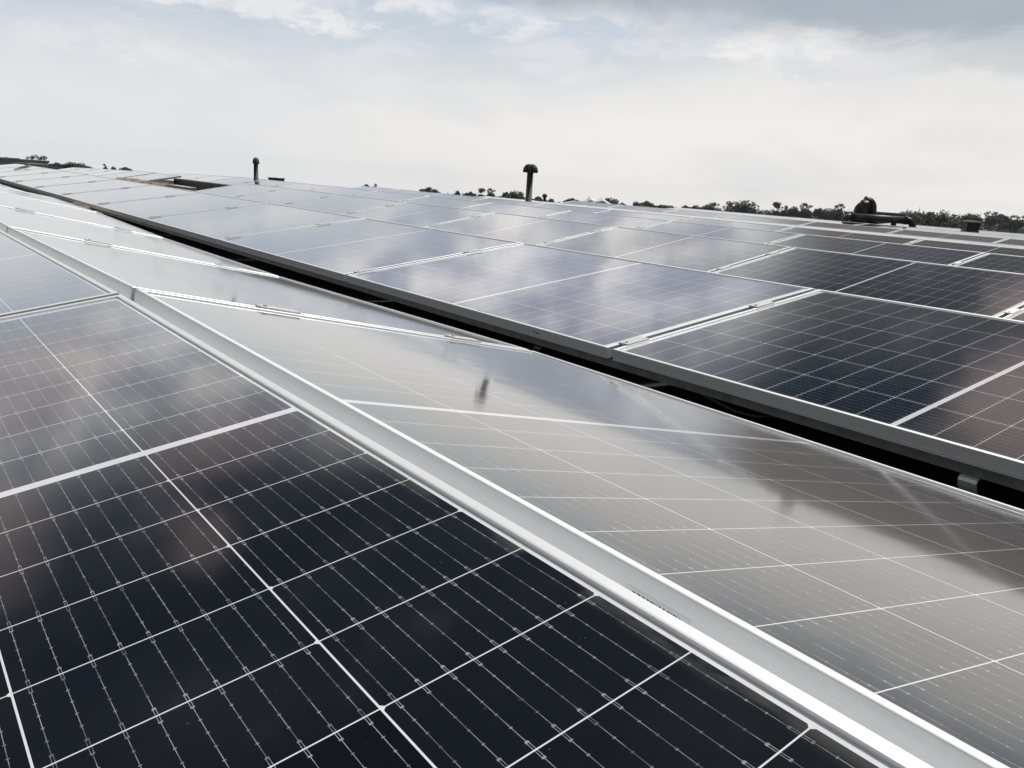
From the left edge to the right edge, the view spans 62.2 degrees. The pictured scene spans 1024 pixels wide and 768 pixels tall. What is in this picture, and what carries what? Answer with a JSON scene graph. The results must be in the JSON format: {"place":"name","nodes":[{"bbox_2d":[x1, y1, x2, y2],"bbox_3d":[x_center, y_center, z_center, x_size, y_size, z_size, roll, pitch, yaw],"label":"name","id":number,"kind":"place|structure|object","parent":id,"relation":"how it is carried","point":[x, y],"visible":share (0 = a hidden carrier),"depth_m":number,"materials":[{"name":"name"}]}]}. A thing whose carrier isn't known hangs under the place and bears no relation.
{"place":"outdoors","nodes":[
{"label":"outdoors","id":0,"kind":"place"},
{"bbox_2d":[0,0,1023,227],"label":"sky","id":1,"kind":"structure","parent":0,"point":[902,105],"materials":[{"name":"white"}]},
{"bbox_2d":[919,209,965,228],"bbox_3d":[10.910,-3.739,21.613,1.184,1.392,0.778,3,13,-3],"label":"shrub","id":2,"kind":"object","parent":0,"point":[942,217],"visible":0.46,"depth_m":21.50,"materials":[{"name":"green plant"}]},
{"bbox_3d":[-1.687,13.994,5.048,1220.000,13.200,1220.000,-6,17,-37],"label":"ground","id":3,"kind":"structure","parent":0,"visible":0},
{"bbox_2d":[0,157,19,164],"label":"long wall building","id":4,"kind":"structure","parent":3,"relation":"on","point":[5,160],"depth_m":142.55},
{"bbox_2d":[19,159,49,167],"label":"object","id":5,"kind":"structure","parent":3,"relation":"on","point":[34,161],"depth_m":146.32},
{"bbox_2d":[61,162,92,167],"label":"tree","id":6,"kind":"object","parent":3,"relation":"on","point":[78,165],"visible":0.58,"depth_m":172.60,"materials":[{"name":"green plant"}]},
{"bbox_2d":[0,181,1023,509],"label":"warehouse","id":7,"kind":"structure","parent":3,"relation":"on","point":[996,491],"depth_m":2.64,"materials":[{"name":"metal"}]},
{"bbox_2d":[0,187,94,211],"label":"solar panel","id":8,"kind":"object","parent":7,"relation":"on","point":[29,195],"visible":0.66,"depth_m":6.88,"materials":[{"name":"glass"}]},
{"bbox_2d":[0,230,118,316],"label":"solar panel","id":9,"kind":"object","parent":7,"relation":"on","point":[32,278],"visible":0.76,"depth_m":1.87,"materials":[{"name":"glass"},{"name":"aluminium"}]},
{"bbox_2d":[0,192,162,237],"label":"solar panel","id":10,"kind":"object","parent":7,"relation":"on","point":[51,209],"visible":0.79,"depth_m":5.40,"materials":[{"name":"glass"},{"name":"aluminium"}]},
{"bbox_2d":[88,170,129,175],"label":"solar panel","id":11,"kind":"object","parent":7,"relation":"on","point":[107,172],"visible":0.48,"depth_m":20.11,"materials":[{"name":"glass"}]},
{"bbox_2d":[99,171,154,178],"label":"solar panel","id":12,"kind":"object","parent":7,"relation":"on","point":[126,174],"visible":0.53,"depth_m":18.65,"materials":[{"name":"glass"}]},
{"bbox_2d":[0,206,276,275],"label":"solar panel","id":13,"kind":"object","parent":7,"relation":"on","point":[38,222],"visible":0.72,"depth_m":3.92,"materials":[{"name":"glass"},{"name":"aluminium"}]},
{"bbox_2d":[116,173,180,181],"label":"solar panel","id":14,"kind":"object","parent":7,"relation":"on","point":[154,177],"visible":0.59,"depth_m":17.18,"materials":[{"name":"glass"}]},
{"bbox_2d":[117,177,229,190],"bbox_3d":[-6.153,-3.620,15.530,1.040,0.214,4.250,-6,17,-37],"label":"roof opening","id":15,"kind":"object","parent":7,"relation":"on","point":[190,185],"visible":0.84,"depth_m":15.43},
{"bbox_2d":[160,174,213,181],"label":"solar panel","id":16,"kind":"object","parent":7,"relation":"on","point":[188,177],"visible":0.48,"depth_m":22.45,"materials":[{"name":"glass"}]},
{"bbox_2d":[188,176,233,180],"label":"solar panel","id":17,"kind":"object","parent":7,"relation":"on","point":[210,178],"visible":0.57,"depth_m":21.30,"materials":[{"name":"glass"}]},
{"bbox_2d":[204,177,266,184],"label":"solar panel","id":18,"kind":"object","parent":7,"relation":"on","point":[234,180],"visible":0.56,"depth_m":19.85,"materials":[{"name":"glass"}]},
{"bbox_2d":[197,183,284,196],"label":"solar panel","id":19,"kind":"object","parent":7,"relation":"on","point":[238,189],"visible":0.53,"depth_m":13.17,"materials":[{"name":"glass"}]},
{"bbox_2d":[252,158,258,179],"bbox_3d":[-5.902,-4.840,19.565,0.138,0.738,0.351,-2,15,-22],"label":"vent pipe","id":20,"kind":"object","parent":7,"relation":"on","point":[255,162],"visible":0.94,"depth_m":19.49,"materials":[{"name":"black metal"}]},
{"bbox_2d":[230,180,295,185],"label":"solar panel","id":21,"kind":"object","parent":7,"relation":"on","point":[269,182],"visible":0.48,"depth_m":18.63,"materials":[{"name":"glass"}]},
{"bbox_2d":[7,226,528,349],"bbox_3d":[-0.883,-0.313,2.688,1.034,0.035,1.755,7,8,-39],"label":"solar panel","id":22,"kind":"object","parent":7,"relation":"on","point":[126,272],"visible":0.73,"depth_m":2.43,"materials":[{"name":"glass"},{"name":"aluminium"}]},
{"bbox_2d":[235,188,338,204],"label":"solar panel","id":23,"kind":"object","parent":7,"relation":"on","point":[283,196],"visible":0.53,"depth_m":11.79,"materials":[{"name":"glass"}]},
{"bbox_2d":[274,183,333,189],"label":"solar panel","id":24,"kind":"object","parent":7,"relation":"on","point":[302,186],"visible":0.51,"depth_m":17.21,"materials":[{"name":"glass"}]},
{"bbox_2d":[308,186,374,194],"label":"solar panel","id":25,"kind":"object","parent":7,"relation":"on","point":[342,190],"visible":0.45,"depth_m":15.82,"materials":[{"name":"glass"}]},
{"bbox_2d":[280,194,404,213],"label":"solar panel","id":26,"kind":"object","parent":7,"relation":"on","point":[340,204],"visible":0.56,"depth_m":10.41,"materials":[{"name":"glass"}]},
{"bbox_2d":[353,186,397,190],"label":"solar panel","id":27,"kind":"object","parent":7,"relation":"on","point":[374,188],"visible":0.36,"depth_m":20.17,"materials":[{"name":"glass"}]},
{"bbox_2d":[351,191,426,200],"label":"solar panel","id":28,"kind":"object","parent":7,"relation":"on","point":[388,195],"visible":0.45,"depth_m":14.45,"materials":[{"name":"glass"}]},
{"bbox_2d":[385,189,439,195],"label":"solar panel","id":29,"kind":"object","parent":7,"relation":"on","point":[412,192],"visible":0.33,"depth_m":18.83,"materials":[{"name":"glass"}]},
{"bbox_2d":[343,202,493,226],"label":"solar panel","id":30,"kind":"object","parent":7,"relation":"on","point":[416,214],"visible":0.52,"depth_m":9.02,"materials":[{"name":"glass"}]},
{"bbox_2d":[402,196,491,207],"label":"solar panel","id":31,"kind":"object","parent":7,"relation":"on","point":[445,202],"visible":0.49,"depth_m":13.07,"materials":[{"name":"glass"}]},
{"bbox_2d":[427,193,484,199],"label":"solar panel","id":32,"kind":"object","parent":7,"relation":"on","point":[456,196],"visible":0.31,"depth_m":17.43,"materials":[{"name":"glass"}]},
{"bbox_2d":[0,294,932,767],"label":"solar panel","id":33,"kind":"object","parent":7,"relation":"on","point":[210,556],"visible":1,"depth_m":0.58,"materials":[{"name":"glass"},{"name":"aluminium"}]},
{"bbox_2d":[473,198,542,205],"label":"solar panel","id":34,"kind":"object","parent":7,"relation":"on","point":[513,202],"visible":0.35,"depth_m":16.06,"materials":[{"name":"glass"}]},
{"bbox_2d":[462,202,569,216],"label":"solar panel","id":35,"kind":"object","parent":7,"relation":"on","point":[531,211],"visible":0.47,"depth_m":11.69,"materials":[{"name":"glass"}]},
{"bbox_2d":[426,212,614,244],"bbox_3d":[-0.053,-1.391,7.676,1.034,0.035,1.755,-19,24,-33],"label":"solar panel","id":36,"kind":"object","parent":7,"relation":"on","point":[524,229],"visible":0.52,"depth_m":7.64,"materials":[{"name":"glass"}]},
{"bbox_2d":[523,164,537,201],"bbox_3d":[0.389,-4.416,18.990,0.187,0.982,0.477,-5,16,-32],"label":"vent pipe","id":37,"kind":"object","parent":7,"relation":"on","point":[529,169],"visible":0.93,"depth_m":18.91,"materials":[{"name":"black metal"}]},
{"bbox_2d":[532,203,610,212],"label":"solar panel","id":38,"kind":"object","parent":7,"relation":"on","point":[573,208],"visible":0.36,"depth_m":14.67,"materials":[{"name":"glass"}]},
{"bbox_2d":[134,289,1023,767],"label":"solar panel","id":39,"kind":"object","parent":7,"relation":"on","point":[884,601],"visible":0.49,"depth_m":0.87,"materials":[{"name":"glass"}]},
{"bbox_2d":[255,304,300,313],"bbox_3d":[-0.516,-0.151,1.865,0.090,0.038,0.042,7,9,-39],"label":"clamp","id":40,"kind":"object","parent":39,"relation":"attached to","point":[263,306],"visible":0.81,"depth_m":1.85,"materials":[{"name":"metal"}]},
{"bbox_2d":[444,334,480,342],"bbox_3d":[-0.130,-0.104,2.179,0.090,0.038,0.042,7,9,-39],"label":"clamp","id":41,"kind":"object","parent":39,"relation":"attached to","point":[459,337],"visible":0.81,"depth_m":2.16,"materials":[{"name":"metal"}]},
{"bbox_2d":[562,201,618,206],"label":"solar panel","id":42,"kind":"object","parent":7,"relation":"on","point":[591,203],"visible":0.38,"depth_m":21.05,"materials":[{"name":"glass"}]},
{"bbox_2d":[540,211,669,228],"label":"solar panel","id":43,"kind":"object","parent":7,"relation":"on","point":[609,220],"visible":0.46,"depth_m":10.30,"materials":[{"name":"glass"}]},
{"bbox_2d":[579,205,641,210],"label":"solar panel","id":44,"kind":"object","parent":7,"relation":"on","point":[609,208],"visible":0.3,"depth_m":17.26,"materials":[{"name":"glass"}]},
{"bbox_2d":[609,205,676,211],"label":"solar panel","id":45,"kind":"object","parent":7,"relation":"on","point":[653,209],"visible":0.34,"depth_m":19.68,"materials":[{"name":"glass"}]},
{"bbox_2d":[597,210,691,220],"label":"solar panel","id":46,"kind":"object","parent":7,"relation":"on","point":[645,215],"visible":0.38,"depth_m":13.30,"materials":[{"name":"glass"}]},
{"bbox_2d":[541,227,791,271],"bbox_3d":[1.012,-0.993,6.306,1.034,0.035,1.755,-19,24,-33],"label":"solar panel","id":47,"kind":"object","parent":7,"relation":"on","point":[706,254],"visible":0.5,"depth_m":6.24,"materials":[{"name":"glass"}]},
{"bbox_2d":[632,211,714,217],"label":"solar panel","id":48,"kind":"object","parent":7,"relation":"on","point":[674,214],"visible":0.29,"depth_m":15.91,"materials":[{"name":"glass"}]},
{"bbox_2d":[665,208,730,212],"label":"solar panel","id":49,"kind":"object","parent":7,"relation":"on","point":[701,210],"visible":0.4,"depth_m":21.27,"materials":[{"name":"glass"}]},
{"bbox_2d":[664,210,739,217],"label":"solar panel","id":50,"kind":"object","parent":7,"relation":"on","point":[699,213],"visible":0.36,"depth_m":18.31,"materials":[{"name":"glass"}]},
{"bbox_2d":[637,221,801,243],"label":"solar panel","id":51,"kind":"object","parent":7,"relation":"on","point":[733,233],"visible":0.46,"depth_m":8.93,"materials":[{"name":"glass"}]},
{"bbox_2d":[679,217,791,230],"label":"solar panel","id":52,"kind":"object","parent":7,"relation":"on","point":[768,227],"visible":0.34,"depth_m":11.93,"materials":[{"name":"glass"}]},
{"bbox_2d":[705,217,798,225],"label":"solar panel","id":53,"kind":"object","parent":7,"relation":"on","point":[748,221],"visible":0.31,"depth_m":14.55,"materials":[{"name":"glass"}]},
{"bbox_2d":[722,212,795,218],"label":"solar panel","id":54,"kind":"object","parent":7,"relation":"on","point":[759,215],"visible":0.36,"depth_m":19.90,"materials":[{"name":"glass"}]},
{"bbox_2d":[730,215,813,224],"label":"solar panel","id":55,"kind":"object","parent":7,"relation":"on","point":[773,220],"visible":0.36,"depth_m":16.94,"materials":[{"name":"glass"}]},
{"bbox_2d":[784,218,867,224],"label":"solar panel","id":56,"kind":"object","parent":7,"relation":"on","point":[829,221],"visible":0.42,"depth_m":18.49,"materials":[{"name":"glass"}]},
{"bbox_2d":[790,225,901,235],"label":"solar panel","id":57,"kind":"object","parent":7,"relation":"on","point":[847,230],"visible":0.3,"depth_m":13.16,"materials":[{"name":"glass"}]},
{"bbox_2d":[778,227,920,243],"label":"solar panel","id":58,"kind":"object","parent":7,"relation":"on","point":[862,236],"visible":0.34,"depth_m":10.56,"materials":[{"name":"glass"}]},
{"bbox_2d":[803,222,901,232],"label":"solar panel","id":59,"kind":"object","parent":7,"relation":"on","point":[855,227],"visible":0.35,"depth_m":15.56,"materials":[{"name":"glass"}]},
{"bbox_2d":[851,196,876,223],"bbox_3d":[8.271,-3.998,19.887,0.704,0.782,0.363,-4,16,-30],"label":"duct","id":60,"kind":"object","parent":7,"relation":"on","point":[866,205],"visible":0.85,"depth_m":19.72,"materials":[{"name":"black metal"}]},
{"bbox_2d":[713,247,1023,317],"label":"solar panel","id":61,"kind":"object","parent":7,"relation":"on","point":[993,293],"visible":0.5,"depth_m":4.89,"materials":[{"name":"glass"}]},
{"bbox_2d":[769,234,984,265],"bbox_3d":[3.029,-1.147,7.507,1.034,0.035,1.755,-18,23,-33],"label":"solar panel","id":62,"kind":"object","parent":7,"relation":"on","point":[935,255],"visible":0.49,"depth_m":7.54,"materials":[{"name":"glass"}]},
{"bbox_2d":[841,212,915,227],"bbox_3d":[8.036,-3.528,18.634,1.564,0.415,0.194,9,14,22],"label":"pipe","id":63,"kind":"object","parent":7,"relation":"on","point":[893,220],"visible":0.84,"depth_m":18.55,"materials":[{"name":"black metal"}]},
{"bbox_2d":[859,224,949,231],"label":"solar panel","id":64,"kind":"object","parent":7,"relation":"on","point":[905,228],"visible":0.45,"depth_m":17.08,"materials":[{"name":"glass"}]},
{"bbox_2d":[880,223,962,230],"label":"solar panel","id":65,"kind":"object","parent":7,"relation":"on","point":[932,227],"visible":0.34,"depth_m":19.12,"materials":[{"name":"glass"}]},
{"bbox_2d":[891,229,1006,242],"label":"solar panel","id":66,"kind":"object","parent":7,"relation":"on","point":[952,236],"visible":0.33,"depth_m":14.19,"materials":[{"name":"glass"}]},
{"bbox_2d":[896,235,1023,247],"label":"solar panel","id":67,"kind":"object","parent":7,"relation":"on","point":[965,241],"visible":0.28,"depth_m":11.78,"materials":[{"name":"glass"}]},
{"bbox_2d":[907,239,1023,255],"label":"solar panel","id":68,"kind":"object","parent":7,"relation":"on","point":[978,248],"visible":0.39,"depth_m":9.43,"materials":[{"name":"glass"}]},
{"bbox_2d":[957,473,979,494],"bbox_3d":[0.945,0.221,1.760,0.027,0.066,0.038,-6,17,-37],"label":"bracket","id":69,"kind":"object","parent":7,"relation":"on","point":[966,482],"visible":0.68,"depth_m":1.75,"materials":[{"name":"metal"}]},
{"bbox_2d":[0,181,1023,491],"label":"mounting rail","id":70,"kind":"object","parent":69,"relation":"on","point":[908,451],"visible":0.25,"depth_m":2.33,"materials":[{"name":"metal"}]},
{"bbox_2d":[0,166,43,171],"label":"solar panel","id":71,"kind":"object","parent":70,"relation":"on","point":[16,168],"visible":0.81,"depth_m":15.92,"materials":[{"name":"glass"}]},
{"bbox_2d":[0,168,62,175],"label":"solar panel","id":72,"kind":"object","parent":70,"relation":"on","point":[24,172],"visible":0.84,"depth_m":14.50,"materials":[{"name":"glass"}]},
{"bbox_2d":[0,171,87,183],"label":"solar panel","id":73,"kind":"object","parent":70,"relation":"on","point":[8,179],"visible":0.84,"depth_m":13.06,"materials":[{"name":"glass"}]},
{"bbox_2d":[11,175,113,189],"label":"solar panel","id":74,"kind":"object","parent":70,"relation":"on","point":[28,184],"visible":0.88,"depth_m":11.70,"materials":[{"name":"glass"}]},
{"bbox_2d":[32,179,151,197],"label":"solar panel","id":75,"kind":"object","parent":70,"relation":"on","point":[54,190],"visible":0.87,"depth_m":10.31,"materials":[{"name":"glass"}]},
{"bbox_2d":[58,185,201,207],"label":"solar panel","id":76,"kind":"object","parent":70,"relation":"on","point":[89,198],"visible":0.82,"depth_m":8.93,"materials":[{"name":"glass"}]},
{"bbox_2d":[93,192,266,221],"bbox_3d":[-3.019,-1.605,7.632,1.034,0.036,1.755,-16,23,-34],"label":"solar panel","id":77,"kind":"object","parent":70,"relation":"on","point":[139,210],"visible":0.88,"depth_m":7.54,"materials":[{"name":"glass"},{"name":"aluminium"}]},
{"bbox_2d":[143,203,363,243],"bbox_3d":[-1.954,-1.207,6.263,1.034,0.036,1.755,-16,23,-34],"label":"solar panel","id":78,"kind":"object","parent":70,"relation":"on","point":[213,226],"visible":0.87,"depth_m":6.14,"materials":[{"name":"glass"},{"name":"aluminium"}]},
{"bbox_2d":[218,218,520,281],"bbox_3d":[-0.889,-0.809,4.893,1.034,0.036,1.755,-16,23,-34],"label":"solar panel","id":79,"kind":"object","parent":70,"relation":"on","point":[339,250],"visible":0.88,"depth_m":4.73,"materials":[{"name":"glass"},{"name":"aluminium"}]},
{"bbox_2d":[346,243,813,358],"bbox_3d":[0.175,-0.411,3.524,1.034,0.036,1.755,-16,23,-34],"label":"solar panel","id":80,"kind":"object","parent":70,"relation":"on","point":[598,305],"visible":0.94,"depth_m":3.29,"materials":[{"name":"glass"}]},
{"bbox_2d":[618,336,648,346],"bbox_3d":[0.374,-0.120,2.607,0.090,0.038,0.042,-16,23,-34],"label":"clamp","id":81,"kind":"object","parent":70,"relation":"on","point":[634,340],"visible":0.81,"depth_m":2.60,"materials":[{"name":"metal"}]},
{"bbox_2d":[701,394,774,418],"bbox_3d":[0.587,0.062,2.228,0.025,0.026,0.233,-7,17,-39],"label":"cable","id":82,"kind":"object","parent":70,"relation":"hanging from","point":[737,411],"visible":0.92,"depth_m":2.21,"materials":[{"name":"black rubber"}]},
{"bbox_2d":[613,289,1023,479],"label":"solar panel","id":83,"kind":"object","parent":70,"relation":"on","point":[947,383],"visible":1,"depth_m":2.28,"materials":[{"name":"glass"}]},
{"bbox_2d":[748,300,774,308],"bbox_3d":[0.866,-0.265,2.947,0.090,0.038,0.042,-16,23,-34],"label":"clamp","id":84,"kind":"object","parent":83,"relation":"attached to","point":[760,304],"visible":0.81,"depth_m":2.94,"materials":[{"name":"metal"}]},
{"bbox_2d":[961,220,979,229],"bbox_3d":[10.082,-3.400,18.687,0.283,0.381,0.280,4,13,-1],"label":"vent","id":85,"kind":"object","parent":7,"relation":"on","point":[969,225],"visible":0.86,"depth_m":18.57,"materials":[{"name":"black metal"}]},
{"bbox_2d":[939,231,1023,239],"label":"solar panel","id":86,"kind":"object","parent":7,"relation":"on","point":[988,235],"visible":0.45,"depth_m":15.93,"materials":[{"name":"glass"}]},
{"bbox_2d":[953,253,1023,273],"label":"solar panel","id":87,"kind":"object","parent":7,"relation":"on","point":[1002,262],"visible":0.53,"depth_m":6.76,"materials":[{"name":"glass"}]},
{"bbox_2d":[954,230,1023,236],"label":"solar panel","id":88,"kind":"object","parent":7,"relation":"on","point":[997,233],"visible":0.49,"depth_m":18.10,"materials":[{"name":"glass"}]},
{"bbox_2d":[995,239,1023,245],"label":"solar panel","id":89,"kind":"object","parent":7,"relation":"on","point":[1014,241],"visible":0.34,"depth_m":13.41,"materials":[{"name":"glass"}]},
{"bbox_2d":[1003,308,1023,320],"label":"solar panel","id":90,"kind":"object","parent":7,"relation":"on","point":[1019,315],"depth_m":4.07,"materials":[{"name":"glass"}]},
{"bbox_2d":[509,190,523,198],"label":"tree","id":91,"kind":"object","parent":3,"relation":"on","point":[515,195],"visible":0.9,"depth_m":209.01,"materials":[{"name":"green plant"}]},
{"bbox_2d":[54,165,1023,233],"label":"woodland","id":92,"kind":"object","parent":3,"relation":"on","point":[984,226],"visible":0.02,"depth_m":253.85,"materials":[{"name":"green plant"}]},
{"bbox_2d":[584,196,610,203],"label":"stretch tent","id":93,"kind":"object","parent":3,"relation":"on","point":[600,199],"visible":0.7,"depth_m":182.75,"materials":[{"name":"fabric"}]},
{"bbox_2d":[728,200,762,214],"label":"tree","id":94,"kind":"object","parent":3,"relation":"on","point":[742,207],"visible":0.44,"depth_m":205.79,"materials":[{"name":"green plant"}]},
{"bbox_2d":[787,206,799,217],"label":"tree","id":95,"kind":"object","parent":3,"relation":"on","point":[793,212],"visible":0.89,"depth_m":218.21,"materials":[{"name":"green plant"}]},
{"bbox_2d":[798,203,812,218],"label":"tree","id":96,"kind":"object","parent":3,"relation":"on","point":[804,213],"visible":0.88,"depth_m":198.69,"materials":[{"name":"green plant"}]},
{"bbox_2d":[818,208,835,219],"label":"tree","id":97,"kind":"object","parent":3,"relation":"on","point":[828,216],"visible":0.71,"depth_m":220.14,"materials":[{"name":"green plant"}]},
{"bbox_2d":[832,203,844,220],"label":"tree","id":98,"kind":"object","parent":3,"relation":"on","point":[838,215],"visible":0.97,"depth_m":196.70,"materials":[{"name":"green plant"}]},
{"bbox_2d":[877,212,904,223],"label":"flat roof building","id":99,"kind":"structure","parent":3,"relation":"on","point":[890,214],"depth_m":179.93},
{"bbox_2d":[900,210,922,224],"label":"tree","id":100,"kind":"object","parent":3,"relation":"on","point":[914,216],"visible":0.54,"depth_m":212.19,"materials":[{"name":"green plant"}]},
{"bbox_2d":[915,212,941,225],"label":"tree","id":101,"kind":"object","parent":3,"relation":"on","point":[925,216],"visible":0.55,"depth_m":211.30,"materials":[{"name":"green plant"}]},
{"bbox_2d":[962,213,983,222],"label":"tree","id":102,"kind":"object","parent":3,"relation":"on","point":[972,217],"visible":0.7,"depth_m":206.78,"materials":[{"name":"green plant"}]},
{"bbox_2d":[984,211,998,230],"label":"tree","id":103,"kind":"object","parent":3,"relation":"on","point":[992,220],"visible":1,"depth_m":197.10,"materials":[{"name":"green plant"}]},
{"bbox_2d":[993,214,1011,231],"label":"tree","id":104,"kind":"object","parent":3,"relation":"on","point":[1003,218],"visible":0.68,"depth_m":200.34,"materials":[{"name":"green plant"}]},
{"bbox_2d":[1006,215,1023,232],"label":"tree","id":105,"kind":"object","parent":3,"relation":"on","point":[1017,223],"visible":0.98,"depth_m":202.82,"materials":[{"name":"green plant"}]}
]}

